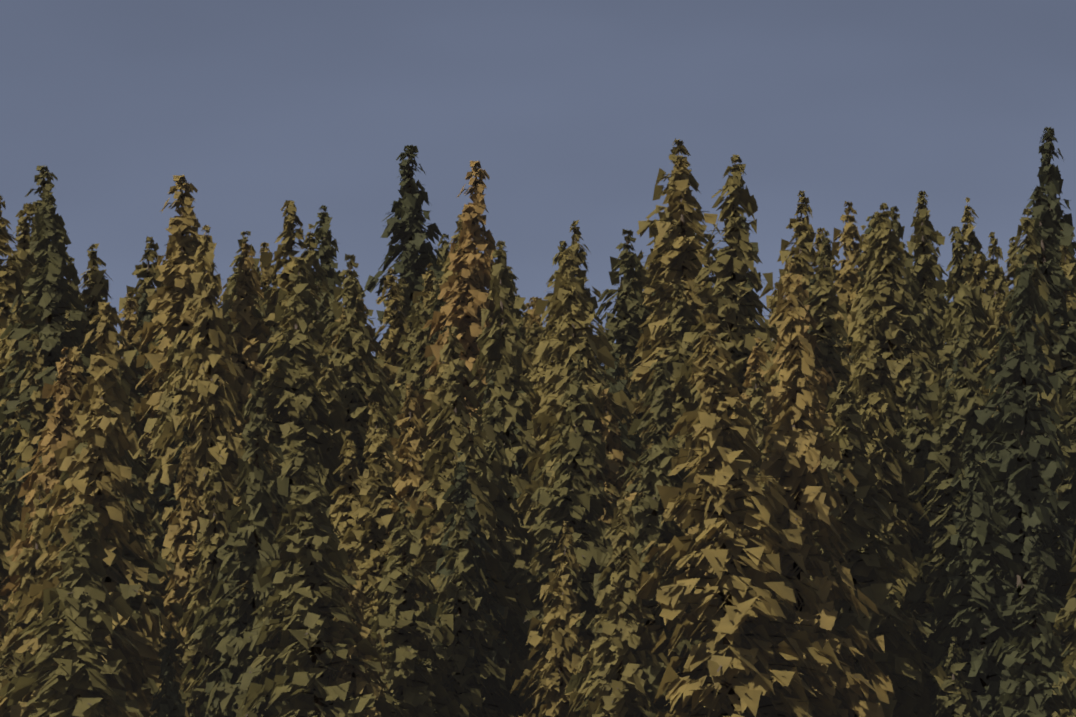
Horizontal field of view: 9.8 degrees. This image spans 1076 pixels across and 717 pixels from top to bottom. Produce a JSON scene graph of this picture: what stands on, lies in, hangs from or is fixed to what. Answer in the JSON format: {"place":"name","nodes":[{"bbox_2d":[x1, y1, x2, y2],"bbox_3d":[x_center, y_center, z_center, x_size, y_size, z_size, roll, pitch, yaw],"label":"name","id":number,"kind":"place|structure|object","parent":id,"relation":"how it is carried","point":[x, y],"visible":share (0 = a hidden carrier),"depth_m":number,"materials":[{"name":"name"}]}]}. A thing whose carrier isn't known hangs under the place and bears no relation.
{"place":"outdoors","nodes":[
{"label":"outdoors","id":0,"kind":"place"},
{"bbox_2d":[0,0,1075,365],"label":"sky","id":1,"kind":"structure","parent":0,"point":[571,110],"materials":[{"name":"blue"}]},
{"bbox_3d":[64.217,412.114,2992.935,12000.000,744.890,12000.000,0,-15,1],"label":"terrain","id":2,"kind":"structure","parent":0,"visible":0},
{"bbox_2d":[0,457,19,670],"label":"spruce","id":3,"kind":"object","parent":2,"relation":"on","point":[4,560],"visible":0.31,"depth_m":245.74,"materials":[{"name":"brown plant"}]},
{"bbox_2d":[0,605,36,716],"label":"spruce","id":4,"kind":"object","parent":2,"relation":"on","point":[17,660],"visible":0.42,"depth_m":217.37,"materials":[{"name":"green plant"}]},
{"bbox_2d":[0,196,39,380],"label":"spruce","id":5,"kind":"object","parent":2,"relation":"on","point":[8,288],"visible":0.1,"depth_m":284.45,"materials":[{"name":"green plant"}]},
{"bbox_2d":[3,203,40,311],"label":"spruce","id":6,"kind":"object","parent":2,"relation":"on","point":[23,236],"visible":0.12,"depth_m":306.84,"materials":[{"name":"green plant"}]},
{"bbox_2d":[0,334,55,574],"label":"spruce","id":7,"kind":"object","parent":2,"relation":"on","point":[26,447],"visible":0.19,"depth_m":259.50,"materials":[{"name":"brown plant"}]},
{"bbox_2d":[0,484,61,701],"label":"spruce","id":8,"kind":"object","parent":2,"relation":"on","point":[27,570],"visible":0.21,"depth_m":226.46,"materials":[{"name":"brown plant"}]},
{"bbox_2d":[0,347,78,666],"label":"spruce","id":9,"kind":"object","parent":2,"relation":"on","point":[57,434],"visible":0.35,"depth_m":242.43,"materials":[{"name":"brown plant"}]},
{"bbox_2d":[2,346,88,587],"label":"spruce","id":10,"kind":"object","parent":2,"relation":"on","point":[76,362],"visible":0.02,"depth_m":254.13,"materials":[{"name":"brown plant"}]},
{"bbox_2d":[18,165,76,309],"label":"spruce","id":11,"kind":"object","parent":2,"relation":"on","point":[47,186],"visible":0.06,"depth_m":311.80,"materials":[{"name":"green plant"}]},
{"bbox_2d":[0,195,97,574],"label":"spruce","id":12,"kind":"object","parent":2,"relation":"on","point":[51,304],"visible":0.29,"depth_m":261.85,"materials":[{"name":"green plant"}]},
{"bbox_2d":[0,503,139,716],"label":"spruce","id":13,"kind":"object","parent":2,"relation":"on","point":[74,683],"visible":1,"depth_m":207.92,"materials":[{"name":"green plant"}]},
{"bbox_2d":[10,243,155,486],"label":"spruce","id":14,"kind":"object","parent":2,"relation":"on","point":[96,282],"visible":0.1,"depth_m":264.88,"materials":[{"name":"green plant"}]},
{"bbox_2d":[0,302,189,716],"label":"spruce","id":15,"kind":"object","parent":2,"relation":"on","point":[99,472],"visible":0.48,"depth_m":217.68,"materials":[{"name":"green plant"}]},
{"bbox_2d":[33,347,205,716],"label":"spruce","id":16,"kind":"object","parent":2,"relation":"on","point":[129,592],"visible":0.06,"depth_m":228.38,"materials":[{"name":"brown plant"}]},
{"bbox_2d":[117,291,160,434],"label":"spruce","id":17,"kind":"object","parent":2,"relation":"on","point":[130,321],"visible":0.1,"depth_m":267.77,"materials":[{"name":"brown plant"}]},
{"bbox_2d":[117,236,164,422],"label":"spruce","id":18,"kind":"object","parent":2,"relation":"on","point":[149,274],"visible":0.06,"depth_m":284.83,"materials":[{"name":"green plant"}]},
{"bbox_2d":[114,426,169,658],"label":"spruce","id":19,"kind":"object","parent":2,"relation":"on","point":[156,552],"visible":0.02,"depth_m":238.67,"materials":[{"name":"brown plant"}]},
{"bbox_2d":[149,631,187,716],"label":"spruce","id":20,"kind":"object","parent":2,"relation":"on","point":[166,706],"visible":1,"depth_m":210.16,"materials":[{"name":"green plant"}]},
{"bbox_2d":[144,421,197,643],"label":"spruce","id":21,"kind":"object","parent":2,"relation":"on","point":[169,500],"visible":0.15,"depth_m":243.20,"materials":[{"name":"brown plant"}]},
{"bbox_2d":[138,333,224,551],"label":"spruce","id":22,"kind":"object","parent":2,"relation":"on","point":[167,403],"visible":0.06,"depth_m":249.27,"materials":[{"name":"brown plant"}]},
{"bbox_2d":[159,446,205,672],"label":"spruce","id":23,"kind":"object","parent":2,"relation":"on","point":[183,537],"visible":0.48,"depth_m":234.66,"materials":[{"name":"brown plant"}]},
{"bbox_2d":[131,175,250,532],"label":"spruce","id":24,"kind":"object","parent":2,"relation":"on","point":[177,270],"visible":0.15,"depth_m":262.03,"materials":[{"name":"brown plant"}]},
{"bbox_2d":[171,513,219,688],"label":"spruce","id":25,"kind":"object","parent":2,"relation":"on","point":[180,591],"visible":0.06,"depth_m":231.45,"materials":[{"name":"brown plant"}]},
{"bbox_2d":[173,462,239,716],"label":"spruce","id":26,"kind":"object","parent":2,"relation":"on","point":[211,562],"visible":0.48,"depth_m":223.71,"materials":[{"name":"green plant"}]},
{"bbox_2d":[154,225,277,641],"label":"spruce","id":27,"kind":"object","parent":2,"relation":"on","point":[213,442],"visible":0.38,"depth_m":244.08,"materials":[{"name":"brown plant"}]},
{"bbox_2d":[199,545,246,716],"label":"spruce","id":28,"kind":"object","parent":2,"relation":"on","point":[226,674],"visible":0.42,"depth_m":218.15,"materials":[{"name":"green plant"}]},
{"bbox_2d":[168,243,278,521],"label":"spruce","id":29,"kind":"object","parent":2,"relation":"on","point":[249,340],"visible":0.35,"depth_m":264.20,"materials":[{"name":"green plant"}]},
{"bbox_2d":[221,231,270,385],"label":"spruce","id":30,"kind":"object","parent":2,"relation":"on","point":[226,308],"visible":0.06,"depth_m":273.40,"materials":[{"name":"green plant"}]},
{"bbox_2d":[180,380,332,716],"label":"spruce","id":31,"kind":"object","parent":2,"relation":"on","point":[252,535],"visible":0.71,"depth_m":218.53,"materials":[{"name":"green plant"}]},
{"bbox_2d":[230,257,347,642],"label":"spruce","id":32,"kind":"object","parent":2,"relation":"on","point":[293,398],"visible":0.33,"depth_m":247.38,"materials":[{"name":"green plant"}]},
{"bbox_2d":[256,200,330,438],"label":"spruce","id":33,"kind":"object","parent":2,"relation":"on","point":[288,235],"visible":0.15,"depth_m":265.94,"materials":[{"name":"green plant"}]},
{"bbox_2d":[300,224,332,312],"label":"spruce","id":34,"kind":"object","parent":2,"relation":"on","point":[311,255],"visible":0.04,"depth_m":295.58,"materials":[{"name":"green plant"}]},
{"bbox_2d":[238,440,411,716],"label":"spruce","id":35,"kind":"object","parent":2,"relation":"on","point":[308,590],"visible":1,"depth_m":210.12,"materials":[{"name":"green plant"}]},
{"bbox_2d":[278,448,385,684],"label":"spruce","id":36,"kind":"object","parent":2,"relation":"on","point":[323,497],"visible":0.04,"depth_m":223.94,"materials":[{"name":"green plant"}]},
{"bbox_2d":[313,205,369,358],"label":"spruce","id":37,"kind":"object","parent":2,"relation":"on","point":[326,253],"visible":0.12,"depth_m":311.03,"materials":[{"name":"green plant"}]},
{"bbox_2d":[306,254,400,524],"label":"spruce","id":38,"kind":"object","parent":2,"relation":"on","point":[353,346],"visible":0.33,"depth_m":255.05,"materials":[{"name":"green plant"}]},
{"bbox_2d":[323,556,388,716],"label":"spruce","id":39,"kind":"object","parent":2,"relation":"on","point":[361,684],"visible":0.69,"depth_m":210.43,"materials":[{"name":"green plant"}]},
{"bbox_2d":[329,431,389,674],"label":"spruce","id":40,"kind":"object","parent":2,"relation":"on","point":[347,504],"visible":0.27,"depth_m":233.16,"materials":[{"name":"green plant"}]},
{"bbox_2d":[332,428,420,672],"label":"spruce","id":41,"kind":"object","parent":2,"relation":"on","point":[378,520],"visible":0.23,"depth_m":231.17,"materials":[{"name":"green plant"}]},
{"bbox_2d":[374,268,414,414],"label":"spruce","id":42,"kind":"object","parent":2,"relation":"on","point":[390,343],"visible":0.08,"depth_m":290.87,"materials":[{"name":"green plant"}]},
{"bbox_2d":[364,145,443,389],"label":"spruce","id":43,"kind":"object","parent":2,"relation":"on","point":[408,232],"visible":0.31,"depth_m":318.67,"materials":[{"name":"green plant"}]},
{"bbox_2d":[387,303,432,458],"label":"spruce","id":44,"kind":"object","parent":2,"relation":"on","point":[400,390],"visible":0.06,"depth_m":274.81,"materials":[{"name":"green plant"}]},
{"bbox_2d":[383,383,448,607],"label":"spruce","id":45,"kind":"object","parent":2,"relation":"on","point":[406,481],"visible":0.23,"depth_m":238.07,"materials":[{"name":"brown plant"}]},
{"bbox_2d":[356,502,476,716],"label":"spruce","id":46,"kind":"object","parent":2,"relation":"on","point":[412,683],"visible":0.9,"depth_m":216.85,"materials":[{"name":"green plant"}]},
{"bbox_2d":[399,295,436,436],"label":"spruce","id":47,"kind":"object","parent":2,"relation":"on","point":[420,338],"visible":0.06,"depth_m":260.46,"materials":[{"name":"green plant"}]},
{"bbox_2d":[418,348,474,578],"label":"spruce","id":48,"kind":"object","parent":2,"relation":"on","point":[438,380],"visible":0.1,"depth_m":247.86,"materials":[{"name":"green plant"}]},
{"bbox_2d":[397,160,497,492],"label":"spruce","id":49,"kind":"object","parent":2,"relation":"on","point":[465,297],"visible":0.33,"depth_m":258.55,"materials":[{"name":"brown plant"}]},
{"bbox_2d":[418,503,514,716],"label":"spruce","id":50,"kind":"object","parent":2,"relation":"on","point":[467,686],"visible":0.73,"depth_m":219.89,"materials":[{"name":"green plant"}]},
{"bbox_2d":[416,451,531,716],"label":"spruce","id":51,"kind":"object","parent":2,"relation":"on","point":[499,652],"visible":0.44,"depth_m":221.66,"materials":[{"name":"green plant"}]},
{"bbox_2d":[377,327,575,716],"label":"spruce","id":52,"kind":"object","parent":2,"relation":"on","point":[452,421],"visible":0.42,"depth_m":225.88,"materials":[{"name":"green plant"}]},
{"bbox_2d":[426,400,533,711],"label":"spruce","id":53,"kind":"object","parent":2,"relation":"on","point":[507,517],"visible":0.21,"depth_m":229.20,"materials":[{"name":"green plant"}]},
{"bbox_2d":[435,240,554,651],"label":"spruce","id":54,"kind":"object","parent":2,"relation":"on","point":[502,352],"visible":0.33,"depth_m":237.04,"materials":[{"name":"green plant"}]},
{"bbox_2d":[510,521,595,716],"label":"spruce","id":55,"kind":"object","parent":2,"relation":"on","point":[563,611],"visible":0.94,"depth_m":219.15,"materials":[{"name":"green plant"}]},
{"bbox_2d":[498,354,618,716],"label":"spruce","id":56,"kind":"object","parent":2,"relation":"on","point":[570,497],"visible":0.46,"depth_m":227.96,"materials":[{"name":"green plant"}]},
{"bbox_2d":[521,220,608,383],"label":"spruce","id":57,"kind":"object","parent":2,"relation":"on","point":[581,254],"visible":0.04,"depth_m":289.71,"materials":[{"name":"green plant"}]},
{"bbox_2d":[504,249,642,708],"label":"spruce","id":58,"kind":"object","parent":2,"relation":"on","point":[571,300],"visible":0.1,"depth_m":234.51,"materials":[{"name":"green plant"}]},
{"bbox_2d":[515,249,636,497],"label":"spruce","id":59,"kind":"object","parent":2,"relation":"on","point":[541,305],"visible":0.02,"depth_m":251.42,"materials":[{"name":"green plant"}]},
{"bbox_2d":[567,491,669,716],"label":"spruce","id":60,"kind":"object","parent":2,"relation":"on","point":[624,682],"visible":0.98,"depth_m":210.10,"materials":[{"name":"green plant"}]},
{"bbox_2d":[597,353,641,491],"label":"spruce","id":61,"kind":"object","parent":2,"relation":"on","point":[633,442],"visible":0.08,"depth_m":244.32,"materials":[{"name":"green plant"}]},
{"bbox_2d":[579,388,660,612],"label":"spruce","id":62,"kind":"object","parent":2,"relation":"on","point":[612,447],"visible":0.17,"depth_m":233.11,"materials":[{"name":"green plant"}]},
{"bbox_2d":[589,229,657,435],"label":"spruce","id":63,"kind":"object","parent":2,"relation":"on","point":[625,322],"visible":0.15,"depth_m":278.22,"materials":[{"name":"green plant"}]},
{"bbox_2d":[565,361,708,716],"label":"spruce","id":64,"kind":"object","parent":2,"relation":"on","point":[655,461],"visible":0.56,"depth_m":213.51,"materials":[{"name":"green plant"}]},
{"bbox_2d":[604,138,719,413],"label":"spruce","id":65,"kind":"object","parent":2,"relation":"on","point":[651,225],"visible":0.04,"depth_m":280.93,"materials":[{"name":"green plant"}]},
{"bbox_2d":[632,283,697,480],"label":"spruce","id":66,"kind":"object","parent":2,"relation":"on","point":[680,312],"visible":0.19,"depth_m":255.04,"materials":[{"name":"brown plant"}]},
{"bbox_2d":[622,158,719,480],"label":"spruce","id":67,"kind":"object","parent":2,"relation":"on","point":[681,260],"visible":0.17,"depth_m":264.14,"materials":[{"name":"brown plant"}]},
{"bbox_2d":[671,154,778,488],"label":"spruce","id":68,"kind":"object","parent":2,"relation":"on","point":[733,262],"visible":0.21,"depth_m":246.83,"materials":[{"name":"green plant"}]},
{"bbox_2d":[615,313,851,716],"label":"spruce","id":69,"kind":"object","parent":2,"relation":"on","point":[735,606],"visible":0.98,"depth_m":210.32,"materials":[{"name":"green plant"}]},
{"bbox_2d":[729,337,770,432],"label":"spruce","id":70,"kind":"object","parent":2,"relation":"on","point":[755,359],"visible":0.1,"depth_m":239.44,"materials":[{"name":"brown plant"}]},
{"bbox_2d":[745,371,810,574],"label":"spruce","id":71,"kind":"object","parent":2,"relation":"on","point":[756,406],"visible":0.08,"depth_m":225.09,"materials":[{"name":"green plant"}]},
{"bbox_2d":[759,191,816,383],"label":"spruce","id":72,"kind":"object","parent":2,"relation":"on","point":[802,252],"visible":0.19,"depth_m":313.84,"materials":[{"name":"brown plant"}]},
{"bbox_2d":[763,274,838,531],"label":"spruce","id":73,"kind":"object","parent":2,"relation":"on","point":[826,378],"visible":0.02,"depth_m":238.90,"materials":[{"name":"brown plant"}]},
{"bbox_2d":[740,261,896,716],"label":"spruce","id":74,"kind":"object","parent":2,"relation":"on","point":[806,497],"visible":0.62,"depth_m":213.91,"materials":[{"name":"green plant"}]},
{"bbox_2d":[803,258,858,482],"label":"spruce","id":75,"kind":"object","parent":2,"relation":"on","point":[824,301],"visible":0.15,"depth_m":240.97,"materials":[{"name":"green plant"}]},
{"bbox_2d":[830,201,861,388],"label":"spruce","id":76,"kind":"object","parent":2,"relation":"on","point":[846,280],"visible":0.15,"depth_m":288.29,"materials":[{"name":"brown plant"}]},
{"bbox_2d":[844,225,871,384],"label":"spruce","id":77,"kind":"object","parent":2,"relation":"on","point":[855,326],"visible":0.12,"depth_m":278.08,"materials":[{"name":"brown plant"}]},
{"bbox_2d":[813,413,937,714],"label":"spruce","id":78,"kind":"object","parent":2,"relation":"on","point":[890,554],"visible":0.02,"depth_m":222.07,"materials":[{"name":"green plant"}]},
{"bbox_2d":[810,380,960,716],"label":"spruce","id":79,"kind":"object","parent":2,"relation":"on","point":[899,660],"visible":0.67,"depth_m":217.30,"materials":[{"name":"green plant"}]},
{"bbox_2d":[843,318,930,650],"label":"spruce","id":80,"kind":"object","parent":2,"relation":"on","point":[873,420],"visible":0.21,"depth_m":230.59,"materials":[{"name":"green plant"}]},
{"bbox_2d":[851,211,929,426],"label":"spruce","id":81,"kind":"object","parent":2,"relation":"on","point":[871,254],"visible":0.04,"depth_m":268.81,"materials":[{"name":"green plant"}]},
{"bbox_2d":[847,203,941,502],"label":"spruce","id":82,"kind":"object","parent":2,"relation":"on","point":[888,292],"visible":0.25,"depth_m":266.56,"materials":[{"name":"green plant"}]},
{"bbox_2d":[856,206,940,444],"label":"spruce","id":83,"kind":"object","parent":2,"relation":"on","point":[916,316],"visible":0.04,"depth_m":274.81,"materials":[{"name":"green plant"}]},
{"bbox_2d":[864,358,933,653],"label":"spruce","id":84,"kind":"object","parent":2,"relation":"on","point":[908,474],"visible":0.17,"depth_m":230.64,"materials":[{"name":"green plant"}]},
{"bbox_2d":[892,359,938,553],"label":"spruce","id":85,"kind":"object","parent":2,"relation":"on","point":[912,439],"visible":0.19,"depth_m":246.41,"materials":[{"name":"green plant"}]},
{"bbox_2d":[908,440,941,653],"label":"spruce","id":86,"kind":"object","parent":2,"relation":"on","point":[924,527],"visible":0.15,"depth_m":231.49,"materials":[{"name":"green plant"}]},
{"bbox_2d":[902,190,957,410],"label":"spruce","id":87,"kind":"object","parent":2,"relation":"on","point":[927,269],"visible":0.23,"depth_m":288.36,"materials":[{"name":"green plant"}]},
{"bbox_2d":[899,402,1002,715],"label":"spruce","id":88,"kind":"object","parent":2,"relation":"on","point":[948,453],"visible":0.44,"depth_m":225.79,"materials":[{"name":"green plant"}]},
{"bbox_2d":[907,307,998,573],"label":"spruce","id":89,"kind":"object","parent":2,"relation":"on","point":[966,398],"visible":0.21,"depth_m":235.09,"materials":[{"name":"green plant"}]},
{"bbox_2d":[935,636,980,716],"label":"spruce","id":90,"kind":"object","parent":2,"relation":"on","point":[948,704],"visible":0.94,"depth_m":214.98,"materials":[{"name":"green plant"}]},
{"bbox_2d":[929,226,995,431],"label":"spruce","id":91,"kind":"object","parent":2,"relation":"on","point":[965,296],"visible":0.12,"depth_m":262.29,"materials":[{"name":"green plant"}]},
{"bbox_2d":[945,253,995,391],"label":"spruce","id":92,"kind":"object","parent":2,"relation":"on","point":[979,269],"visible":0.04,"depth_m":273.75,"materials":[{"name":"green plant"}]},
{"bbox_2d":[920,429,1053,716],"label":"spruce","id":93,"kind":"object","parent":2,"relation":"on","point":[975,607],"visible":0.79,"depth_m":219.19,"materials":[{"name":"green plant"}]},
{"bbox_2d":[980,232,1009,332],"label":"spruce","id":94,"kind":"object","parent":2,"relation":"on","point":[995,276],"visible":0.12,"depth_m":277.19,"materials":[{"name":"green plant"}]},
{"bbox_2d":[928,255,1075,715],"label":"spruce","id":95,"kind":"object","parent":2,"relation":"on","point":[1022,505],"visible":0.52,"depth_m":224.98,"materials":[{"name":"green plant"}]},
{"bbox_2d":[973,294,1062,590],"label":"spruce","id":96,"kind":"object","parent":2,"relation":"on","point":[1000,314],"visible":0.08,"depth_m":240.66,"materials":[{"name":"green plant"}]},
{"bbox_2d":[965,326,1071,594],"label":"spruce","id":97,"kind":"object","parent":2,"relation":"on","point":[985,418],"visible":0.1,"depth_m":234.35,"materials":[{"name":"green plant"}]},
{"bbox_2d":[983,555,1075,716],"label":"spruce","id":98,"kind":"object","parent":2,"relation":"on","point":[1038,698],"visible":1,"depth_m":208.84,"materials":[{"name":"green plant"}]},
{"bbox_2d":[1003,208,1073,454],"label":"spruce","id":99,"kind":"object","parent":2,"relation":"on","point":[1031,247],"visible":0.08,"depth_m":255.78,"materials":[{"name":"green plant"}]},
{"bbox_2d":[1004,185,1075,440],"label":"spruce","id":100,"kind":"object","parent":2,"relation":"on","point":[1053,273],"visible":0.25,"depth_m":264.07,"materials":[{"name":"green plant"}]},
{"bbox_2d":[1025,126,1075,302],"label":"spruce","id":101,"kind":"object","parent":2,"relation":"on","point":[1050,179],"visible":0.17,"depth_m":297.75,"materials":[{"name":"green plant"}]},
{"bbox_2d":[1039,355,1075,540],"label":"spruce","id":102,"kind":"object","parent":2,"relation":"on","point":[1066,390],"visible":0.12,"depth_m":252.66,"materials":[{"name":"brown plant"}]},
{"bbox_2d":[1045,433,1075,633],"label":"spruce","id":103,"kind":"object","parent":2,"relation":"on","point":[1059,589],"visible":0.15,"depth_m":226.11,"materials":[{"name":"green plant"}]},
{"bbox_2d":[1050,521,1075,716],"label":"spruce","id":104,"kind":"object","parent":2,"relation":"on","point":[1066,616],"visible":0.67,"depth_m":216.11,"materials":[{"name":"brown plant"}]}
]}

